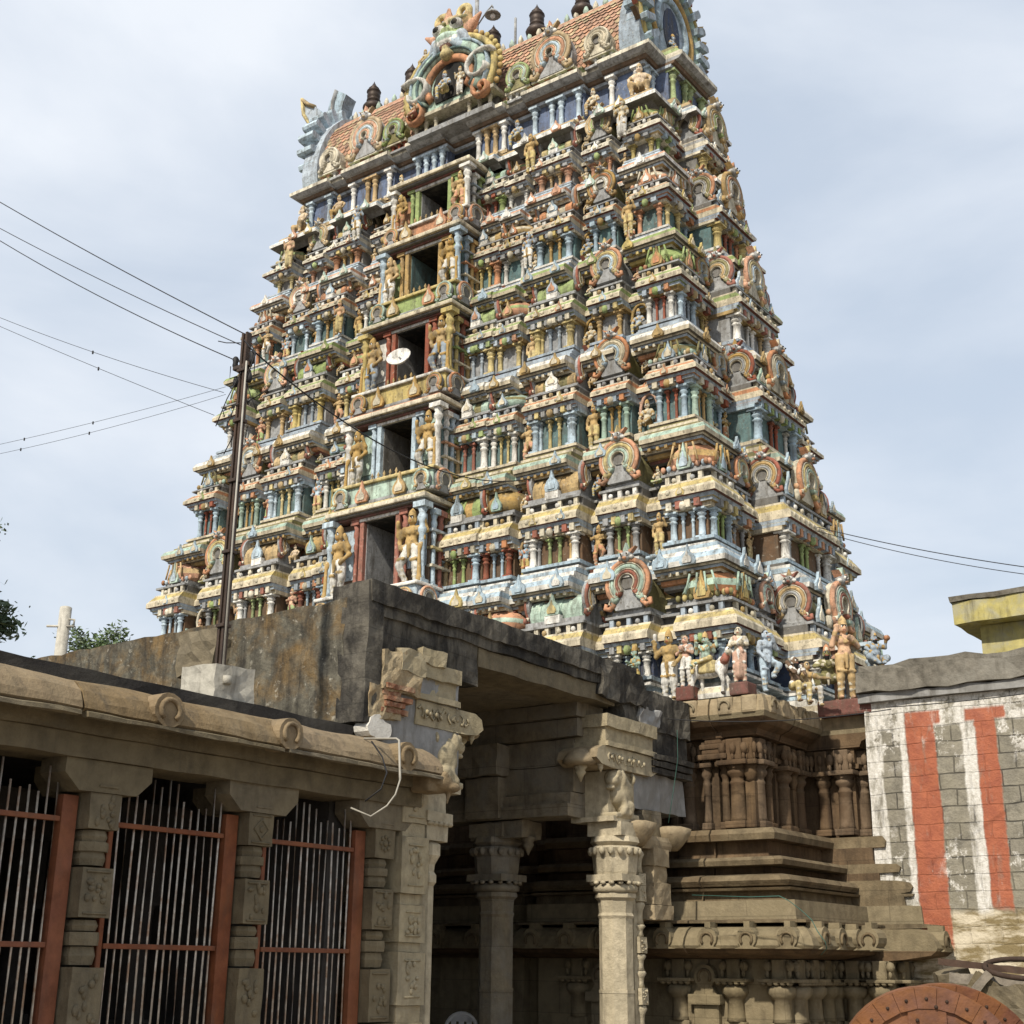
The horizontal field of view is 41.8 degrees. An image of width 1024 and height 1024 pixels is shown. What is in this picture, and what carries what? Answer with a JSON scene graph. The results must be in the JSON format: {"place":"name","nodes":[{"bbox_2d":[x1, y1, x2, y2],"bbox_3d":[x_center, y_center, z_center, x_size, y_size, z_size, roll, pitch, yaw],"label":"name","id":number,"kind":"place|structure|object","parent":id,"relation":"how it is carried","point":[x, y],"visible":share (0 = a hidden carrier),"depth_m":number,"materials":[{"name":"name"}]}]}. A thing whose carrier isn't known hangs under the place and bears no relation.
{"place":"outdoors","nodes":[
{"label":"outdoors","id":0,"kind":"place"},
{"bbox_2d":[0,326,212,414],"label":"wire","id":1,"kind":"object","parent":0,"point":[108,372],"visible":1,"depth_m":20.89,"materials":[{"name":"grey metal"}]},
{"bbox_2d":[1,318,223,392],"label":"wire","id":2,"kind":"object","parent":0,"point":[93,352],"visible":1,"depth_m":20.91,"materials":[{"name":"grey metal"}]},
{"bbox_2d":[0,394,225,453],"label":"wire","id":3,"kind":"object","parent":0,"point":[20,449],"visible":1,"depth_m":23.98,"materials":[{"name":"grey metal"}]},
{"bbox_2d":[3,387,223,443],"bbox_3d":[-8.682,-1.474,24.761,8.801,0.198,0.027,-10,-21,28],"label":"wire","id":4,"kind":"object","parent":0,"point":[109,418],"visible":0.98,"depth_m":24.03,"materials":[{"name":"grey metal"}]},
{"bbox_2d":[0,0,1023,664],"label":"sky","id":5,"kind":"structure","parent":0,"point":[877,148],"materials":[{"name":"white"}]},
{"bbox_2d":[967,971,1002,994],"bbox_3d":[6.089,6.193,17.111,0.552,0.471,0.448,23,-7,29],"label":"stone block","id":6,"kind":"object","parent":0,"point":[976,976],"depth_m":17.00,"materials":[{"name":"grey stone"}]},
{"bbox_2d":[971,970,992,990],"bbox_3d":[5.819,6.085,16.943,0.529,0.570,0.111,-2,-19,9],"label":"timber","id":7,"kind":"object","parent":6,"relation":"on","point":[985,977],"visible":0.41,"depth_m":16.93,"materials":[{"name":"grey wood"}]},
{"bbox_2d":[948,586,1023,653],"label":"yellow house","id":8,"kind":"structure","parent":0,"point":[993,621],"depth_m":29.83,"materials":[{"name":"yellow paint"}]},
{"bbox_2d":[1010,1008,1023,1022],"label":"stone block","id":9,"kind":"object","parent":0,"point":[1019,1013],"depth_m":16.04,"materials":[{"name":"grey stone"}]},
{"bbox_3d":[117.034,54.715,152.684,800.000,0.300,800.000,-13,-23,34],"label":"ground","id":10,"kind":"structure","parent":0,"visible":0},
{"bbox_2d":[0,517,30,642],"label":"leafy tree","id":11,"kind":"object","parent":10,"relation":"on","point":[5,621],"visible":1,"depth_m":49.21,"materials":[{"name":"green plant"}]},
{"bbox_2d":[46,606,74,654],"bbox_3d":[-10.801,6.837,30.619,0.659,9.650,0.333,4,-19,-11],"label":"concrete post","id":12,"kind":"object","parent":10,"relation":"on","point":[63,626],"visible":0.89,"depth_m":31.90,"materials":[{"name":"white concrete"}]},
{"bbox_2d":[31,619,133,657],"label":"leafy tree","id":13,"kind":"object","parent":10,"relation":"on","point":[84,643],"visible":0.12,"depth_m":54.70,"materials":[{"name":"green plant"}]},
{"bbox_2d":[0,650,459,1023],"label":"pillared hall","id":14,"kind":"structure","parent":10,"relation":"on","point":[170,855],"depth_m":13.42,"materials":[{"name":"grey stone"}]},
{"bbox_2d":[181,663,254,703],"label":"concrete block","id":15,"kind":"structure","parent":14,"relation":"on","point":[230,682],"depth_m":13.58,"materials":[{"name":"grey concrete"}]},
{"bbox_2d":[215,331,268,664],"bbox_3d":[-2.975,-0.175,14.463,0.646,3.820,0.431,-13,-23,34],"label":"power pole","id":16,"kind":"object","parent":15,"relation":"on","point":[242,380],"visible":0.98,"depth_m":14.43,"materials":[{"name":"metal"}]},
{"bbox_2d":[0,241,238,361],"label":"wire","id":17,"kind":"object","parent":16,"relation":"attached to","point":[118,305],"visible":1,"depth_m":16.42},
{"bbox_2d":[0,228,240,344],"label":"wire","id":18,"kind":"object","parent":16,"relation":"attached to","point":[121,289],"visible":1,"depth_m":16.62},
{"bbox_2d":[0,202,242,332],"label":"wire","id":19,"kind":"object","parent":16,"relation":"attached to","point":[123,270],"visible":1,"depth_m":16.70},
{"bbox_2d":[249,347,530,481],"bbox_3d":[-1.295,-1.200,19.385,0.018,1.742,9.400,-6,-20,19],"label":"wire","id":20,"kind":"object","parent":16,"relation":"attached to","point":[272,367],"visible":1,"depth_m":17.54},
{"bbox_2d":[350,737,400,816],"bbox_3d":[-1.374,2.767,14.062,0.504,0.916,0.695,0,-19,3],"label":"conduit pipe","id":21,"kind":"object","parent":14,"relation":"attached to","point":[387,738],"visible":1,"depth_m":14.04,"materials":[{"name":"grey plastic"}]},
{"bbox_2d":[365,741,387,801],"bbox_3d":[-1.400,2.708,14.046,0.218,0.700,0.517,1,-19,-1],"label":"hanging cable","id":22,"kind":"object","parent":14,"relation":"hanging from","point":[385,770],"visible":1,"depth_m":13.89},
{"bbox_2d":[37,578,693,1023],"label":"stone porch","id":23,"kind":"object","parent":10,"relation":"on","point":[517,732],"visible":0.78,"depth_m":18.22,"materials":[{"name":"grey stone"}]},
{"bbox_2d":[668,738,677,822],"bbox_3d":[2.394,3.931,19.976,0.176,1.372,0.011,1,-19,-1],"label":"green wire","id":24,"kind":"object","parent":23,"relation":"hanging from","point":[675,777],"visible":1,"depth_m":19.97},
{"bbox_2d":[668,709,890,721],"bbox_3d":[3.811,2.974,19.616,3.471,0.204,0.014,-10,-22,29],"label":"wire","id":25,"kind":"object","parent":23,"relation":"attached to","point":[780,720],"visible":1,"depth_m":19.53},
{"bbox_2d":[445,1011,476,1023],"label":"plastic chair","id":26,"kind":"object","parent":10,"relation":"on","point":[461,1017],"visible":0.99,"depth_m":20.70,"materials":[{"name":"grey plastic"}]},
{"bbox_2d":[146,0,953,1023],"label":"temple tower","id":27,"kind":"structure","parent":10,"relation":"on","point":[614,382],"depth_m":26.05,"materials":[{"name":"multicoloured stone"}]},
{"bbox_2d":[321,525,351,597],"bbox_3d":[-3.500,1.017,26.902,0.309,1.588,0.714,18,-25,-41],"label":"guardian statue","id":28,"kind":"object","parent":27,"relation":"on","point":[340,549],"visible":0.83,"depth_m":26.81,"materials":[{"name":"gold stone"}]},
{"bbox_2d":[343,430,367,486],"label":"guardian statue","id":29,"kind":"object","parent":27,"relation":"on","point":[357,455],"visible":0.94,"depth_m":27.87,"materials":[{"name":"gold stone"}]},
{"bbox_2d":[358,338,382,393],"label":"guardian statue","id":30,"kind":"object","parent":27,"relation":"on","point":[372,367],"visible":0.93,"depth_m":28.84,"materials":[{"name":"gold stone"}]},
{"bbox_2d":[378,257,398,303],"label":"guardian statue","id":31,"kind":"object","parent":27,"relation":"on","point":[388,292],"visible":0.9,"depth_m":29.75,"materials":[{"name":"gold stone"}]},
{"bbox_2d":[391,194,407,229],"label":"guardian statue","id":32,"kind":"object","parent":27,"relation":"on","point":[400,215],"visible":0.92,"depth_m":30.57,"materials":[{"name":"gold stone"}]},
{"bbox_2d":[386,348,415,375],"bbox_3d":[-2.245,-3.198,28.135,0.711,0.563,0.428,10,-21,-26],"label":"dish lamp","id":33,"kind":"object","parent":27,"relation":"attached to","point":[398,356],"visible":0.97,"depth_m":28.18,"materials":[{"name":"white metal"}]},
{"bbox_2d":[395,508,428,581],"bbox_3d":[-1.950,0.673,25.838,0.714,1.588,0.310,-8,-21,25],"label":"guardian statue","id":34,"kind":"object","parent":27,"relation":"on","point":[412,547],"visible":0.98,"depth_m":25.77,"materials":[{"name":"gold stone"}]},
{"bbox_2d":[414,410,442,466],"bbox_3d":[-1.698,-1.431,26.886,0.611,1.359,0.265,-8,-21,25],"label":"guardian statue","id":35,"kind":"object","parent":27,"relation":"on","point":[428,439],"visible":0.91,"depth_m":26.83,"materials":[{"name":"gold stone"}]},
{"bbox_2d":[427,315,455,370],"bbox_3d":[-1.484,-3.471,27.855,0.633,1.406,0.274,-8,-21,25],"label":"guardian statue","id":36,"kind":"object","parent":27,"relation":"on","point":[441,344],"visible":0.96,"depth_m":27.80,"materials":[{"name":"gold stone"}]},
{"bbox_2d":[438,234,462,280],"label":"guardian statue","id":37,"kind":"object","parent":27,"relation":"on","point":[449,261],"visible":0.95,"depth_m":28.81,"materials":[{"name":"gold stone"}]},
{"bbox_2d":[451,170,464,204],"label":"guardian statue","id":38,"kind":"object","parent":27,"relation":"on","point":[458,185],"visible":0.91,"depth_m":29.64,"materials":[{"name":"gold stone"}]},
{"bbox_2d":[475,0,500,30],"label":"roof lamp","id":39,"kind":"object","parent":27,"relation":"on","point":[492,14],"visible":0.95,"depth_m":34.06,"materials":[{"name":"grey metal"}]},
{"bbox_2d":[514,17,516,44],"bbox_3d":[0.084,-11.830,33.331,0.070,1.050,0.061,-13,-23,34],"label":"lightning rod","id":40,"kind":"object","parent":27,"relation":"on","point":[515,30],"visible":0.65,"depth_m":33.35,"materials":[{"name":"silver metal"}]},
{"bbox_2d":[625,645,640,674],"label":"statue","id":41,"kind":"object","parent":27,"relation":"on","point":[635,661],"visible":0.46,"depth_m":22.14,"materials":[{"name":"multicoloured paint"}]},
{"bbox_2d":[651,629,681,699],"bbox_3d":[2.535,2.460,21.695,0.544,1.177,0.248,-17,-26,42],"label":"statue","id":42,"kind":"object","parent":27,"relation":"on","point":[669,667],"visible":0.96,"depth_m":21.63,"materials":[{"name":"gold stone"}]},
{"bbox_2d":[675,636,693,686],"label":"statue","id":43,"kind":"object","parent":27,"relation":"on","point":[685,649],"visible":0.98,"depth_m":21.51,"materials":[{"name":"white stone"}]},
{"bbox_2d":[690,645,733,697],"bbox_3d":[3.171,2.526,21.280,0.830,0.816,0.277,-13,-23,34],"label":"cow statue","id":44,"kind":"object","parent":27,"relation":"on","point":[711,669],"visible":0.98,"depth_m":21.17,"materials":[{"name":"white paint"}]},
{"bbox_2d":[689,631,718,673],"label":"statue","id":45,"kind":"object","parent":44,"relation":"on","point":[706,648],"visible":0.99,"depth_m":21.39,"materials":[{"name":"multicoloured paint"}]},
{"bbox_2d":[728,627,748,681],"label":"statue","id":46,"kind":"object","parent":27,"relation":"on","point":[738,642],"visible":1,"depth_m":21.00,"materials":[{"name":"stone"}]},
{"bbox_2d":[694,895,826,954],"bbox_3d":[3.263,5.497,17.922,2.014,0.793,0.211,-13,-23,34],"label":"green wire","id":47,"kind":"object","parent":27,"relation":"attached to","point":[771,896],"visible":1,"depth_m":17.88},
{"bbox_2d":[756,630,782,691],"bbox_3d":[3.993,2.306,20.844,0.388,0.992,0.276,0,-19,0],"label":"statue","id":48,"kind":"object","parent":27,"relation":"on","point":[765,646],"visible":1,"depth_m":20.81,"materials":[{"name":"stone"}]},
{"bbox_2d":[785,657,813,702],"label":"statue","id":49,"kind":"object","parent":27,"relation":"on","point":[795,671],"visible":1,"depth_m":21.29,"materials":[{"name":"yellow stone"}]},
{"bbox_2d":[800,661,831,705],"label":"statue","id":50,"kind":"object","parent":27,"relation":"on","point":[818,689],"visible":0.62,"depth_m":21.63,"materials":[{"name":"gold stone"}]},
{"bbox_2d":[812,644,840,699],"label":"statue","id":51,"kind":"object","parent":27,"relation":"on","point":[826,664],"visible":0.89,"depth_m":22.25,"materials":[{"name":"yellow stone"}]},
{"bbox_2d":[829,616,860,698],"bbox_3d":[5.519,2.387,22.198,0.547,1.416,0.334,2,-19,-4],"label":"statue","id":52,"kind":"object","parent":27,"relation":"on","point":[843,642],"visible":0.98,"depth_m":22.17,"materials":[{"name":"gold stone"}]},
{"bbox_2d":[817,527,1023,566],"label":"wire","id":53,"kind":"object","parent":27,"relation":"attached to","point":[920,549],"visible":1,"depth_m":21.18,"materials":[{"name":"grey metal"}]},
{"bbox_2d":[818,531,1022,573],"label":"wire","id":54,"kind":"object","parent":27,"relation":"attached to","point":[922,556],"visible":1,"depth_m":21.14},
{"bbox_2d":[886,693,1023,707],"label":"wire","id":55,"kind":"object","parent":27,"relation":"attached to","point":[954,701],"visible":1,"depth_m":19.16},
{"bbox_2d":[849,985,1001,1023],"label":"cart wheel","id":56,"kind":"object","parent":10,"relation":"on","point":[921,1004],"visible":1,"depth_m":10.58,"materials":[{"name":"brown wood"}]},
{"bbox_2d":[855,647,1023,983],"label":"painted wall","id":57,"kind":"structure","parent":10,"relation":"on","point":[946,783],"depth_m":20.48,"materials":[{"name":"grey paint"}]},
{"bbox_2d":[864,630,890,665],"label":"statue","id":58,"kind":"object","parent":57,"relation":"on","point":[874,655],"visible":1,"depth_m":21.96,"materials":[{"name":"white paint"}]},
{"bbox_2d":[917,983,1023,1023],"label":"cart wheel","id":59,"kind":"object","parent":10,"relation":"on","point":[1002,1013],"visible":0.22,"depth_m":10.73,"materials":[{"name":"brown wood"}]},
{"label":"rubble mound","id":60,"kind":"structure","parent":0,"visible":0},
{"bbox_2d":[933,967,970,985],"bbox_3d":[5.857,6.255,17.701,0.462,0.455,0.403,-15,-12,1],"label":"stone block","id":61,"kind":"object","parent":60,"relation":"on","point":[941,976],"depth_m":17.60,"materials":[{"name":"grey stone"}]},
{"bbox_2d":[985,984,1023,1008],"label":"stone block","id":62,"kind":"object","parent":60,"relation":"on","point":[1011,997],"depth_m":16.70,"materials":[{"name":"grey stone"}]},
{"bbox_2d":[949,972,1023,985],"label":"timber","id":63,"kind":"object","parent":62,"relation":"on","point":[959,978],"visible":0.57,"depth_m":17.20,"materials":[{"name":"grey wood"}]},
{"bbox_2d":[982,956,1023,980],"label":"iron hoop","id":64,"kind":"object","parent":62,"relation":"on","point":[1001,974],"visible":0.97,"depth_m":17.20,"materials":[{"name":"brown metal"}]},
{"bbox_2d":[938,958,1023,973],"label":"timber","id":65,"kind":"object","parent":64,"relation":"on","point":[978,965],"visible":0.9,"depth_m":17.40,"materials":[{"name":"brown wood"}]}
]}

